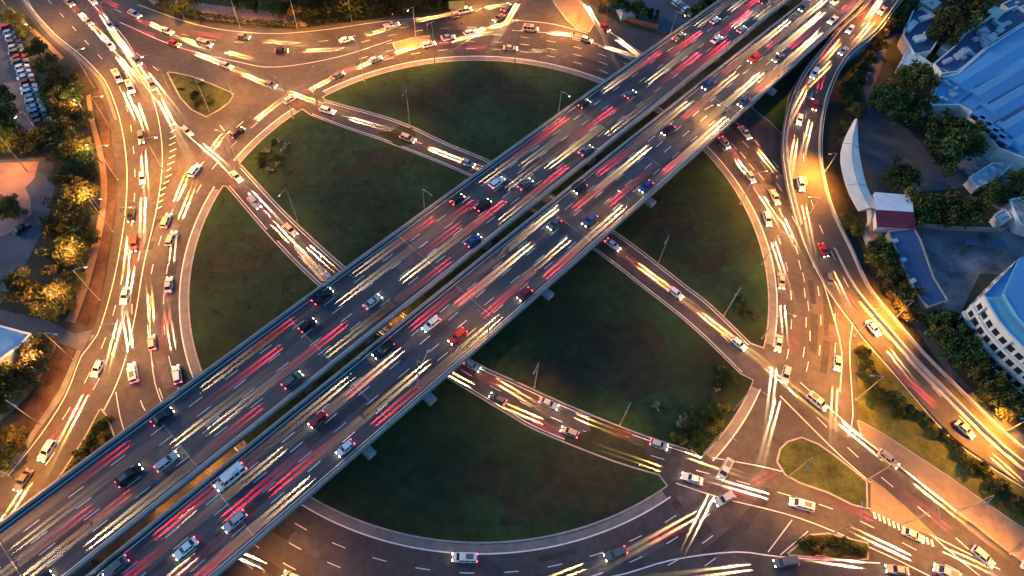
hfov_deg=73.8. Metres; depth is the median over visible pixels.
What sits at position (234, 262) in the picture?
bare patch
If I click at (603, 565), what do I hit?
road patch
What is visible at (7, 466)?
broadleaf tree
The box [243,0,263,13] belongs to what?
broadleaf tree
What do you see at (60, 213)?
broadleaf tree
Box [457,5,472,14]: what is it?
van
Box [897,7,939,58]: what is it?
courtyard house
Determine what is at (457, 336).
estate car
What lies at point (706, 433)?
shrub
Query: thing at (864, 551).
shrub
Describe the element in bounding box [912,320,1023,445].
pavement
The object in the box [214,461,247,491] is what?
minibus
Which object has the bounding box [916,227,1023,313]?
yard
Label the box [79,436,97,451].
shrub
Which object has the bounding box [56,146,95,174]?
broadleaf tree
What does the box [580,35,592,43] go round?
hatchback
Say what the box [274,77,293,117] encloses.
street lamp
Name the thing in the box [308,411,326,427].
hatchback
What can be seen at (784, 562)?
van
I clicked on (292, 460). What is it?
overpass
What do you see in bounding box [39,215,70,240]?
broadleaf tree
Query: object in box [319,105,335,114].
estate car
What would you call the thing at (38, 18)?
street lamp
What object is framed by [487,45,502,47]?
road patch
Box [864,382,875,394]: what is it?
shrub
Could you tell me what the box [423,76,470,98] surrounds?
bare patch
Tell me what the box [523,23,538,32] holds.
van
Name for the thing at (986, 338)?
window
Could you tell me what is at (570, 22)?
kerb
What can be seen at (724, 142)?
saloon
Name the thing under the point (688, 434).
shrub
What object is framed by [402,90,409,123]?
street lamp
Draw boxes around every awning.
[960,237,981,249]
[987,240,1007,248]
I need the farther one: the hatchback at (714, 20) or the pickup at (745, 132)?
the hatchback at (714, 20)
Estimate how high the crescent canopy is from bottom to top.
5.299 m
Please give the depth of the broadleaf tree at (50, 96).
196.73 m
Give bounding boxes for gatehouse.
[981,6,1005,20]
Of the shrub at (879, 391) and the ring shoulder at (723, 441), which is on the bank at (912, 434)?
the shrub at (879, 391)
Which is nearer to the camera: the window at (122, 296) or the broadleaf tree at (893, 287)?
the window at (122, 296)
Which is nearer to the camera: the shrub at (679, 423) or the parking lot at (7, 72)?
the shrub at (679, 423)
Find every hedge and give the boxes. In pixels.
[155,3,300,28]
[306,5,441,27]
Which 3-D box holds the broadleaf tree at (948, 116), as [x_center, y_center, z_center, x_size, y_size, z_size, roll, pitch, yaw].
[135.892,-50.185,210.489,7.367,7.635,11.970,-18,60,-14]
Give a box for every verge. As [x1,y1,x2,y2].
[62,409,112,473]
[168,72,232,115]
[394,36,430,50]
[554,0,593,30]
[752,58,808,132]
[778,438,866,507]
[789,534,867,559]
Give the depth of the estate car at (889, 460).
153.86 m
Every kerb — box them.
[56,409,114,478]
[167,72,233,116]
[188,186,667,543]
[239,109,753,458]
[322,60,769,348]
[553,0,594,31]
[751,57,809,133]
[776,437,867,508]
[787,533,868,561]
[857,420,1023,560]
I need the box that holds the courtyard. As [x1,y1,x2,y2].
[858,118,935,193]
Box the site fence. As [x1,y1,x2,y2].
[626,16,658,28]
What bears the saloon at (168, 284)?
on the road patch at (168, 296)
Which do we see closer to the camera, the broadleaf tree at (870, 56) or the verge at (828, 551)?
the verge at (828, 551)
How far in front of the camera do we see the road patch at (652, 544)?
142.59 m
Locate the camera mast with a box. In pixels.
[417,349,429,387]
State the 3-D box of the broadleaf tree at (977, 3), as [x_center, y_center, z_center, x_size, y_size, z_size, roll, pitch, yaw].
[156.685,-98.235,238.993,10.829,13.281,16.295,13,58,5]
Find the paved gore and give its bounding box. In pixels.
[870,479,936,536]
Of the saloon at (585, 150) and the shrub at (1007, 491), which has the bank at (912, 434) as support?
the shrub at (1007, 491)
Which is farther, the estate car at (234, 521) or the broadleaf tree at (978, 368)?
the broadleaf tree at (978, 368)
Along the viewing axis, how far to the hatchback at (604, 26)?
232.69 m
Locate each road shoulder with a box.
[0,334,93,476]
[21,0,116,119]
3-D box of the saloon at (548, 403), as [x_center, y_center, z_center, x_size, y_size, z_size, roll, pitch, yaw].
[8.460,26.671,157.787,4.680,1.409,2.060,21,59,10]
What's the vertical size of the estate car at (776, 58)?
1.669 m
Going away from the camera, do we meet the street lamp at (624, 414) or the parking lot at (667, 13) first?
the street lamp at (624, 414)
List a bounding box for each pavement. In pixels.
[3,81,39,130]
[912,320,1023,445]
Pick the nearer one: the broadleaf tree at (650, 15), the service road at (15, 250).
the service road at (15, 250)
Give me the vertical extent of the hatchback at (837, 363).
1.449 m
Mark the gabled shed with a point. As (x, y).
(890, 211)
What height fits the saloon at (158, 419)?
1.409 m
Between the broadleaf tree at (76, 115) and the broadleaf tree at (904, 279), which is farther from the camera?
the broadleaf tree at (76, 115)
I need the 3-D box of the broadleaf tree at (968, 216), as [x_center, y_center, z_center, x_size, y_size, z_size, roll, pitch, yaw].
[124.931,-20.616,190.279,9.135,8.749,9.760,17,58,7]
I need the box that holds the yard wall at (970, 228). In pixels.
[917,222,1005,231]
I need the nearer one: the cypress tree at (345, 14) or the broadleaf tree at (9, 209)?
the broadleaf tree at (9, 209)
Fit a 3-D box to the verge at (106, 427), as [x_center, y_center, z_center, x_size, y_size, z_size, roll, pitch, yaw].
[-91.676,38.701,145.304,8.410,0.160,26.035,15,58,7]
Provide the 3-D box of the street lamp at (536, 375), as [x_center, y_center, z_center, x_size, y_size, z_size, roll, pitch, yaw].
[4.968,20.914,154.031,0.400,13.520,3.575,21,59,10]
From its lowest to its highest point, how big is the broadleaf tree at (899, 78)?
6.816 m
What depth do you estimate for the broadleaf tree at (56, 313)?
160.80 m
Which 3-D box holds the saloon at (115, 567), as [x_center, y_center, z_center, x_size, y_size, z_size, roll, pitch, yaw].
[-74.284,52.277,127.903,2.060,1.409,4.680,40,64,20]
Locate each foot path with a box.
[0,344,56,420]
[7,6,63,59]
[66,95,106,322]
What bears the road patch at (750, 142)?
on the road at (774, 422)
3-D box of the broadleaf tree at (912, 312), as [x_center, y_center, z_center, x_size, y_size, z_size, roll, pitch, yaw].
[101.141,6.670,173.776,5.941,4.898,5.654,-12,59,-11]
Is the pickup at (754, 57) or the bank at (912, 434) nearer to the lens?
the bank at (912, 434)
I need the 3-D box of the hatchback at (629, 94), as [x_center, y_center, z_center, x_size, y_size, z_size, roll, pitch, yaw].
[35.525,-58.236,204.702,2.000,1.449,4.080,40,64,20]
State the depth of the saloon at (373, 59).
218.36 m
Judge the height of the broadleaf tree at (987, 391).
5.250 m
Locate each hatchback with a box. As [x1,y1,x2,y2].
[2,29,16,35]
[4,34,18,40]
[6,39,20,45]
[7,44,22,49]
[14,63,29,70]
[16,68,31,75]
[19,78,34,85]
[24,93,39,98]
[31,113,45,120]
[32,118,44,125]
[83,16,93,25]
[91,360,104,376]
[105,20,114,29]
[132,55,141,64]
[139,171,146,183]
[148,335,156,350]
[161,26,173,34]
[168,39,180,47]
[236,33,249,40]
[263,79,276,88]
[275,47,287,53]
[298,318,315,332]
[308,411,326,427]
[331,71,344,79]
[335,439,354,456]
[450,194,464,204]
[461,158,474,167]
[463,359,480,371]
[489,392,506,405]
[517,287,531,300]
[547,217,561,229]
[560,426,578,438]
[573,182,586,193]
[578,100,589,108]
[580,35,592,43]
[600,22,609,31]
[624,90,635,98]
[649,438,667,450]
[668,286,683,299]
[674,1,684,6]
[677,3,687,9]
[681,6,690,11]
[710,17,719,24]
[731,336,746,350]
[737,26,746,32]
[745,171,755,182]
[796,113,802,124]
[811,99,818,110]
[818,243,828,256]
[826,273,833,284]
[833,355,841,370]
[838,46,848,55]
[845,24,854,33]
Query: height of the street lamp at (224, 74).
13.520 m
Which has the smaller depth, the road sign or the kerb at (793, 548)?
the kerb at (793, 548)
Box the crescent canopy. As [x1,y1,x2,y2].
[840,119,874,211]
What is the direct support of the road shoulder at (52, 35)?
on the road at (774, 422)
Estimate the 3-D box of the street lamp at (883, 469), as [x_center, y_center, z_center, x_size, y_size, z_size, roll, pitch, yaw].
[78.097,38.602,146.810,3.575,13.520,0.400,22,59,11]
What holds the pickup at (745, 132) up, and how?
on the road patch at (750, 142)
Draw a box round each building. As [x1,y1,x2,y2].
[916,0,940,12]
[936,32,963,56]
[958,257,1023,392]
[989,209,1011,226]
[1000,0,1023,10]
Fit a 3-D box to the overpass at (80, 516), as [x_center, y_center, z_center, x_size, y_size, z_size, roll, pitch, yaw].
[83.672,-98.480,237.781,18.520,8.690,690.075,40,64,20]
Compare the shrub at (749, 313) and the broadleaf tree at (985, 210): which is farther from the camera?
the broadleaf tree at (985, 210)
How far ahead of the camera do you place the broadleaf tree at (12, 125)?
191.64 m
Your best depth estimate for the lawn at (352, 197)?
177.56 m
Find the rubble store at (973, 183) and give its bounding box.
[963,162,1012,193]
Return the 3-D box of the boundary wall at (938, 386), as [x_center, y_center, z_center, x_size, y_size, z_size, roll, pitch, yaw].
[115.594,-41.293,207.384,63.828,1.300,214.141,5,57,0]
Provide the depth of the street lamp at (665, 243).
174.95 m
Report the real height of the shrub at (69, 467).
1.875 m
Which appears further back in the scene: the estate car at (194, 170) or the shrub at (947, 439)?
the estate car at (194, 170)
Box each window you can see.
[14,224,25,232]
[16,471,29,484]
[109,557,124,572]
[120,289,128,297]
[153,411,166,422]
[164,280,171,289]
[179,539,194,554]
[218,462,244,486]
[365,297,376,306]
[541,398,553,406]
[688,474,700,483]
[775,336,781,345]
[868,321,878,331]
[893,565,906,574]
[905,528,918,538]
[959,422,970,432]
[968,310,973,317]
[972,318,978,325]
[976,303,982,310]
[977,326,983,334]
[980,311,987,319]
[983,335,990,342]
[986,319,992,327]
[989,343,997,350]
[991,328,999,336]
[997,351,1005,358]
[998,336,1006,344]
[1005,359,1013,366]
[1005,373,1012,379]
[1006,344,1014,352]
[1013,366,1022,373]
[1013,380,1021,387]
[1014,352,1023,359]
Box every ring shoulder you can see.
[180,189,666,552]
[235,109,296,161]
[324,56,776,344]
[706,386,758,459]
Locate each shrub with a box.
[57,464,74,478]
[70,458,83,464]
[71,448,88,460]
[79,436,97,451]
[85,422,105,440]
[90,444,103,452]
[95,414,114,427]
[96,432,108,445]
[190,91,199,98]
[194,100,201,107]
[206,101,214,105]
[255,149,265,163]
[258,160,265,167]
[268,155,283,161]
[270,138,276,146]
[280,146,287,152]
[651,401,660,410]
[669,432,687,444]
[676,415,687,426]
[679,425,697,442]
[680,420,711,432]
[683,412,691,421]
[686,405,707,424]
[688,435,710,450]
[695,414,717,427]
[695,425,719,443]
[706,398,719,412]
[706,407,725,422]
[707,418,723,432]
[715,376,729,392]
[717,365,733,382]
[717,403,731,411]
[725,370,738,390]
[734,296,741,305]
[735,301,747,312]
[739,310,755,318]
[742,314,756,323]
[794,534,817,549]
[809,545,823,556]
[811,536,826,551]
[824,535,841,547]
[834,535,849,557]
[846,540,863,558]
[853,345,871,356]
[855,371,878,385]
[857,350,869,365]
[857,359,874,373]
[857,365,880,376]
[860,546,869,557]
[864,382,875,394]
[865,368,880,383]
[865,391,879,409]
[866,387,878,403]
[867,381,890,402]
[884,389,900,398]
[888,389,906,409]
[888,393,905,409]
[890,405,915,419]
[908,404,920,419]
[911,410,928,421]
[921,416,934,425]
[927,423,938,433]
[931,427,947,439]
[940,433,954,445]
[949,435,959,450]
[955,446,970,460]
[958,449,975,473]
[971,456,983,468]
[973,460,989,474]
[980,477,1004,500]
[983,468,1001,481]
[987,479,1007,494]
[1000,477,1012,499]
[1007,493,1019,501]
[1009,496,1023,511]
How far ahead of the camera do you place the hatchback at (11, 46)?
213.44 m
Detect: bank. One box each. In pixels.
[0,346,73,470]
[80,90,116,328]
[858,341,1023,526]
[858,421,1023,559]
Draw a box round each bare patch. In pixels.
[205,253,264,274]
[238,228,284,249]
[327,165,367,177]
[351,149,416,169]
[378,126,416,145]
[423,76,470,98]
[478,83,539,108]
[514,356,595,394]
[532,445,631,512]
[554,322,676,400]
[561,418,658,478]
[611,317,669,353]
[635,204,705,243]
[673,252,735,275]
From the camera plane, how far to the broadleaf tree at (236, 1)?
224.80 m
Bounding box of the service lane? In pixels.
[862,18,968,190]
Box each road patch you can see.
[135,225,146,243]
[143,219,160,249]
[151,222,160,240]
[151,312,157,360]
[151,321,164,366]
[157,355,172,389]
[158,170,177,192]
[164,260,177,282]
[164,283,173,301]
[165,219,177,235]
[180,365,188,384]
[221,150,237,164]
[238,119,252,128]
[253,556,283,575]
[272,522,294,540]
[285,532,323,558]
[296,533,319,550]
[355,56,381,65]
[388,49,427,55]
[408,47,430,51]
[442,30,464,33]
[442,44,467,48]
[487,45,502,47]
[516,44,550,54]
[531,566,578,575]
[538,548,576,561]
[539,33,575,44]
[541,56,559,63]
[550,49,568,57]
[572,64,601,76]
[578,56,602,67]
[580,543,645,575]
[601,73,609,78]
[614,53,632,62]
[640,527,668,554]
[658,514,698,546]
[671,499,681,508]
[675,524,701,548]
[677,463,720,507]
[682,522,711,547]
[691,480,734,520]
[701,521,753,560]
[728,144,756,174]
[730,123,754,146]
[737,488,773,527]
[740,163,760,183]
[753,160,770,179]
[753,182,770,202]
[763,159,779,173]
[765,179,781,192]
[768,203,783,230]
[781,310,788,336]
[808,280,815,303]
[808,336,815,347]
[809,314,817,352]
[820,340,829,373]
[822,282,828,293]
[822,293,835,324]
[823,309,828,335]
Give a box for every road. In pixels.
[0,0,1023,575]
[0,157,53,304]
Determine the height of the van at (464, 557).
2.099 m
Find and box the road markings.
[8,0,1021,575]
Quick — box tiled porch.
[863,217,881,247]
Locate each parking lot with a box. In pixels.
[0,23,41,133]
[608,0,712,32]
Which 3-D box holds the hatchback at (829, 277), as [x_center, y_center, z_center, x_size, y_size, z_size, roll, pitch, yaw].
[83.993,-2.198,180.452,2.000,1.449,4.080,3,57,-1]
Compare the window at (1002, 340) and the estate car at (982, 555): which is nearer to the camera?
the estate car at (982, 555)
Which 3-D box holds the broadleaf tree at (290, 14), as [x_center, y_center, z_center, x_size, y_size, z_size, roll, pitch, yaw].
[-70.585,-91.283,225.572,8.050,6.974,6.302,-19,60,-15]
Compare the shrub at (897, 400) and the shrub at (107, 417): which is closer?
the shrub at (107, 417)
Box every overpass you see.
[0,0,791,575]
[86,0,865,575]
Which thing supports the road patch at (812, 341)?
on the road at (774, 422)
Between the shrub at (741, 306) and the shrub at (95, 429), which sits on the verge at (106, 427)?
the shrub at (95, 429)
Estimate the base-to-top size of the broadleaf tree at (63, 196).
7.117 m
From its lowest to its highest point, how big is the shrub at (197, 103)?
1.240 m
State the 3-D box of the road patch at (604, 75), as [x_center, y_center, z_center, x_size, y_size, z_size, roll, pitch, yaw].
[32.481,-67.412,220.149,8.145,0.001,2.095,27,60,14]
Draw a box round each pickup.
[146,77,156,90]
[311,288,332,304]
[372,339,393,358]
[383,21,399,28]
[672,33,685,41]
[738,125,751,138]
[747,52,760,62]
[769,189,780,204]
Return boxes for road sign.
[449,1,463,15]
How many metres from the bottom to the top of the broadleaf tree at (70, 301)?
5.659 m
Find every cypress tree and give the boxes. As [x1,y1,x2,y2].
[295,0,318,23]
[308,0,326,21]
[317,0,336,20]
[326,0,344,19]
[336,0,354,18]
[345,0,363,17]
[355,0,373,17]
[365,0,380,16]
[373,0,390,15]
[381,0,402,14]
[392,0,409,14]
[403,0,418,12]
[413,0,428,12]
[421,0,433,10]
[430,0,447,11]
[440,0,455,9]
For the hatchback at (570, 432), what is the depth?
153.81 m
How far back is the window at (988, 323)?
166.15 m
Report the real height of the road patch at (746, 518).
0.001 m
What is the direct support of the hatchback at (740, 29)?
on the overpass at (80, 516)
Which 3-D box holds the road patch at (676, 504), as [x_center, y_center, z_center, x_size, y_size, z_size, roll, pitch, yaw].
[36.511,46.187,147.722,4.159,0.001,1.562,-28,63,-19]
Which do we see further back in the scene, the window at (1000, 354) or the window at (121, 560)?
the window at (1000, 354)
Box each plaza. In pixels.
[0,161,37,236]
[149,0,309,25]
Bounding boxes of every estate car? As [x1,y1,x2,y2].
[0,23,16,30]
[8,48,23,55]
[11,58,28,65]
[21,87,37,95]
[24,97,41,105]
[27,107,45,116]
[37,439,57,461]
[64,0,74,6]
[89,0,97,4]
[128,8,141,18]
[129,235,139,251]
[137,130,145,143]
[153,451,178,472]
[160,213,172,227]
[165,231,176,245]
[171,365,182,384]
[187,164,201,176]
[222,509,247,532]
[229,127,244,138]
[247,195,261,208]
[281,371,302,389]
[282,94,298,104]
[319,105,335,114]
[399,132,415,142]
[421,41,435,48]
[421,315,440,331]
[448,327,466,344]
[463,29,477,36]
[474,199,490,211]
[489,176,504,188]
[500,3,510,11]
[582,212,597,226]
[603,546,627,561]
[714,490,735,506]
[737,95,749,106]
[762,211,771,225]
[772,52,783,62]
[780,365,791,383]
[796,176,805,190]
[809,66,819,78]
[877,449,898,468]
[971,545,994,567]
[1020,560,1023,570]
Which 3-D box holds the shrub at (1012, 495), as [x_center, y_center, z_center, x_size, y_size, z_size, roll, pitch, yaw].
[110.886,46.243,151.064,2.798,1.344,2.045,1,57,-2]
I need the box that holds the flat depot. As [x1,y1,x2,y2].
[880,228,948,314]
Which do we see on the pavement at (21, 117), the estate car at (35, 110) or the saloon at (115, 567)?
the estate car at (35, 110)
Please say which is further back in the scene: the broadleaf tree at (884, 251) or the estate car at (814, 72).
the estate car at (814, 72)
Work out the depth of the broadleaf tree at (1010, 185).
197.33 m
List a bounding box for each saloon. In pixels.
[10,53,26,59]
[12,222,31,235]
[13,468,33,491]
[16,73,33,80]
[19,83,37,90]
[26,103,43,110]
[39,570,53,575]
[103,555,129,575]
[104,40,114,49]
[119,287,130,303]
[126,207,135,221]
[150,407,173,426]
[164,277,173,292]
[173,536,198,559]
[180,125,193,136]
[219,61,233,69]
[229,170,242,182]
[282,223,297,235]
[321,271,331,280]
[338,36,352,43]
[363,294,381,309]
[368,56,382,63]
[441,34,454,40]
[464,234,481,247]
[493,13,504,21]
[503,44,516,50]
[517,178,532,190]
[538,396,558,409]
[578,145,592,155]
[604,238,620,250]
[639,180,652,192]
[661,124,674,134]
[681,472,703,485]
[710,35,721,43]
[718,136,730,148]
[773,334,782,351]
[777,273,784,288]
[828,15,837,23]
[865,320,880,336]
[877,6,886,14]
[885,564,909,575]
[901,526,923,542]
[955,420,974,438]
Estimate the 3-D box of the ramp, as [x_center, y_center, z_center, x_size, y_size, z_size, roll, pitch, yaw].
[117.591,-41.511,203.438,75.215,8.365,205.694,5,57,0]
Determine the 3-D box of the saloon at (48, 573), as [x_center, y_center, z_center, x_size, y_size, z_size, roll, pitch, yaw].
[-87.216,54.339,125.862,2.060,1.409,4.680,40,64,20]
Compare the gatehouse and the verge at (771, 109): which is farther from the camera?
the gatehouse
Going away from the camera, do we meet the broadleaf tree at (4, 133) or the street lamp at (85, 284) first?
the street lamp at (85, 284)
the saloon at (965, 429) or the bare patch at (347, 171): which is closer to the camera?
the saloon at (965, 429)
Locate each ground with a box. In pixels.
[0,0,1023,462]
[927,117,1023,229]
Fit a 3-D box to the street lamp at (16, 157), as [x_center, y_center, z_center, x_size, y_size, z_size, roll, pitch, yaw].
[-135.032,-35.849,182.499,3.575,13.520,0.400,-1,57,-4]
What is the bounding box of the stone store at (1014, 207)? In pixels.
[1001,197,1023,236]
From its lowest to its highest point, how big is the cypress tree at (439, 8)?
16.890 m
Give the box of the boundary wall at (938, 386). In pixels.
[794,0,1023,471]
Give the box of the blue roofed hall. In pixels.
[0,325,36,368]
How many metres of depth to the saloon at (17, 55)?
211.15 m
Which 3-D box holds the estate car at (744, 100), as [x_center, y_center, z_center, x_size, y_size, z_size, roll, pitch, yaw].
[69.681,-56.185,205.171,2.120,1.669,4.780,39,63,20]
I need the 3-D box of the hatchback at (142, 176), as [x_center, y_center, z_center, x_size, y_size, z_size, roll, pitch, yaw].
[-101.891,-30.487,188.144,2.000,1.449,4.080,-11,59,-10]
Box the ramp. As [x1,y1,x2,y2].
[781,0,1023,487]
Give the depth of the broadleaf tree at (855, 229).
186.78 m
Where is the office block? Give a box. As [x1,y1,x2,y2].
[932,5,1023,75]
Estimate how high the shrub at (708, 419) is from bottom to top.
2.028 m
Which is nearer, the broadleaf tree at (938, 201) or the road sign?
the broadleaf tree at (938, 201)
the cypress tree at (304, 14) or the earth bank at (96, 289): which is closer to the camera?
the earth bank at (96, 289)
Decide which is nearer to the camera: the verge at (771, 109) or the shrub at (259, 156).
the shrub at (259, 156)
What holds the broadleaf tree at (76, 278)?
on the ground at (834, 114)
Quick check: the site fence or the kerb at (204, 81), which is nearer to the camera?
the kerb at (204, 81)
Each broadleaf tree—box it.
[0,7,23,24]
[0,84,15,104]
[0,101,18,127]
[0,115,23,134]
[0,125,15,151]
[0,127,39,154]
[0,192,18,205]
[0,200,20,216]
[0,201,16,216]
[0,208,28,220]
[0,265,31,289]
[0,278,45,305]
[0,357,35,381]
[0,361,22,380]
[0,373,22,395]
[0,379,21,416]
[0,423,19,454]
[0,434,26,459]
[0,441,15,471]
[11,129,48,154]
[11,370,42,395]
[12,22,34,40]
[12,426,26,444]
[15,342,47,368]
[22,36,48,59]
[24,120,60,148]
[26,330,56,355]
[27,292,54,318]
[28,278,63,303]
[31,345,51,365]
[32,53,58,73]
[33,85,67,108]
[33,241,68,261]
[37,76,55,94]
[37,200,77,228]
[37,302,62,321]
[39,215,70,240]
[41,115,71,138]
[41,253,80,276]
[42,183,85,209]
[42,269,75,302]
[44,64,66,80]
[45,100,78,123]
[45,138,79,162]
[47,163,74,186]
[50,224,88,259]
[53,72,79,90]
[54,286,80,313]
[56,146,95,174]
[56,212,90,240]
[58,81,84,105]
[60,126,84,146]
[62,267,87,288]
[63,244,91,268]
[64,172,93,192]
[65,107,93,126]
[67,195,95,221]
[70,226,101,244]
[75,135,95,153]
[75,157,100,176]
[76,184,100,204]
[154,0,168,6]
[166,0,191,15]
[176,0,200,7]
[191,9,200,19]
[217,0,243,6]
[232,0,246,12]
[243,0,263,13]
[258,0,279,16]
[272,2,296,19]
[280,0,295,6]
[286,0,304,21]
[304,5,319,16]
[597,0,626,10]
[610,0,625,11]
[624,0,635,13]
[631,0,648,18]
[644,7,660,22]
[687,4,700,16]
[698,0,713,11]
[835,119,851,134]
[838,135,845,148]
[839,84,861,96]
[840,95,853,109]
[840,213,856,228]
[845,102,861,119]
[849,71,873,85]
[850,60,873,73]
[850,217,868,236]
[859,50,878,65]
[864,234,900,258]
[864,253,899,277]
[866,84,880,107]
[872,27,889,40]
[872,36,890,52]
[872,243,895,269]
[873,83,906,113]
[878,162,910,191]
[881,15,896,30]
[882,278,905,299]
[883,258,907,288]
[886,69,911,86]
[886,281,926,305]
[887,105,924,131]
[889,150,921,186]
[889,274,910,289]
[890,4,907,18]
[892,14,906,30]
[892,290,912,313]
[894,86,929,127]
[898,0,918,15]
[899,301,925,322]
[900,58,927,86]
[902,167,923,186]
[903,186,931,212]
[906,81,940,112]
[913,193,957,228]
[913,203,936,226]
[915,62,943,91]
[920,110,957,148]
[922,311,955,326]
[923,133,963,177]
[924,323,966,346]
[925,24,960,50]
[928,113,988,139]
[928,317,960,345]
[930,209,958,227]
[933,0,969,27]
[934,8,973,40]
[936,126,986,164]
[936,309,965,329]
[936,332,973,368]
[939,330,983,368]
[941,107,975,127]
[944,186,974,223]
[947,0,984,18]
[951,196,982,228]
[957,325,976,338]
[959,136,990,157]
[959,342,993,368]
[960,0,992,28]
[962,354,1004,384]
[967,197,993,224]
[970,356,1012,389]
[974,378,1016,407]
[975,378,1002,402]
[978,178,1002,201]
[979,370,1015,401]
[980,0,1001,7]
[986,184,1021,205]
[994,175,1020,197]
[994,400,1019,420]
[999,385,1023,415]
[1002,393,1023,415]
[1006,167,1023,181]
[1012,175,1023,198]
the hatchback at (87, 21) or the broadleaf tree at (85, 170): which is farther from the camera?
the hatchback at (87, 21)
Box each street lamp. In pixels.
[0,138,27,171]
[6,400,40,424]
[27,0,48,33]
[44,333,74,360]
[73,47,94,87]
[73,266,99,300]
[89,198,113,232]
[91,95,113,131]
[95,145,118,180]
[101,323,126,352]
[119,206,141,240]
[140,54,169,89]
[145,137,164,172]
[194,77,209,111]
[214,129,240,167]
[218,51,232,94]
[220,131,234,170]
[245,558,264,572]
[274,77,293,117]
[277,189,297,220]
[309,65,318,108]
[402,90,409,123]
[406,7,416,41]
[477,309,488,339]
[533,362,538,387]
[619,402,630,425]
[657,235,669,264]
[703,432,736,453]
[723,288,740,315]
[733,387,766,410]
[739,170,767,204]
[761,234,793,264]
[761,312,796,338]
[787,457,812,477]
[803,196,819,223]
[831,501,862,534]
[853,308,879,336]
[855,375,883,400]
[866,453,897,480]
[895,300,913,317]
[903,508,940,524]
[955,495,993,512]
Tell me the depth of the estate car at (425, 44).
223.19 m
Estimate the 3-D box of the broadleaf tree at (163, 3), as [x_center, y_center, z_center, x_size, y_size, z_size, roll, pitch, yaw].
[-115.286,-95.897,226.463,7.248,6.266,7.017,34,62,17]
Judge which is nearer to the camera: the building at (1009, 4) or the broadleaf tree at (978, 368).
the broadleaf tree at (978, 368)
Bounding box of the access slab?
[0,309,93,351]
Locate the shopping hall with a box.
[921,24,1023,171]
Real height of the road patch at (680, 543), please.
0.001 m
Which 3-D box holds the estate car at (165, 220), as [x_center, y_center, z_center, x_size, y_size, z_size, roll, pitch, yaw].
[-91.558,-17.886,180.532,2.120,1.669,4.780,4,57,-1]
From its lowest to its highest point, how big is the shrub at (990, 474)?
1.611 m
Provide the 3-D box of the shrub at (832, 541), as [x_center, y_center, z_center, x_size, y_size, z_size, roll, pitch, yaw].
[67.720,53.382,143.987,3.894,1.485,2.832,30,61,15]
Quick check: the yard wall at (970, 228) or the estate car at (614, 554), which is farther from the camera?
the yard wall at (970, 228)
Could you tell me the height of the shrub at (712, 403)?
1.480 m
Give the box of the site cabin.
[616,3,635,19]
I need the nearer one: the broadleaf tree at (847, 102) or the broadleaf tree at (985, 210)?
the broadleaf tree at (985, 210)
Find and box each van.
[112,68,122,82]
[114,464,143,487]
[124,79,135,93]
[126,362,139,383]
[196,37,212,48]
[282,570,299,575]
[452,552,477,563]
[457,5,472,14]
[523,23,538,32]
[701,77,715,90]
[717,457,733,480]
[772,555,799,568]
[789,498,814,511]
[798,1,810,12]
[806,390,827,410]
[932,563,961,575]
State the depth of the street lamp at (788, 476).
145.16 m
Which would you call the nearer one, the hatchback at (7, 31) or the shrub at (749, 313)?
the shrub at (749, 313)
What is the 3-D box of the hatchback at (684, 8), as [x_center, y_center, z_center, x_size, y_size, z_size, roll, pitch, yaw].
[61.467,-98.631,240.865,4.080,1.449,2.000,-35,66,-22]
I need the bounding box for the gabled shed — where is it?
[867,192,916,237]
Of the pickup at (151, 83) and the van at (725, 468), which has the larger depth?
the pickup at (151, 83)
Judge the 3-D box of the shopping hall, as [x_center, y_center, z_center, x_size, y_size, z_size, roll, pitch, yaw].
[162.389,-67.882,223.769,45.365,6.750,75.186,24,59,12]
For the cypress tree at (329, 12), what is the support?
on the ground at (834, 114)
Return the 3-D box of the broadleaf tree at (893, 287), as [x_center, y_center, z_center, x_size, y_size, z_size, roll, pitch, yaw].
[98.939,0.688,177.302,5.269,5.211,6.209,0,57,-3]
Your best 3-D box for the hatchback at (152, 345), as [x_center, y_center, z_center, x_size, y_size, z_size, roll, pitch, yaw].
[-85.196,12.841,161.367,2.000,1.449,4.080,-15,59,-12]
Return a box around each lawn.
[189,186,665,541]
[240,110,752,456]
[323,61,767,346]
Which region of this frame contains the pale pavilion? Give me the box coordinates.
[895,49,947,81]
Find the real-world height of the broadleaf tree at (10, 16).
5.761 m

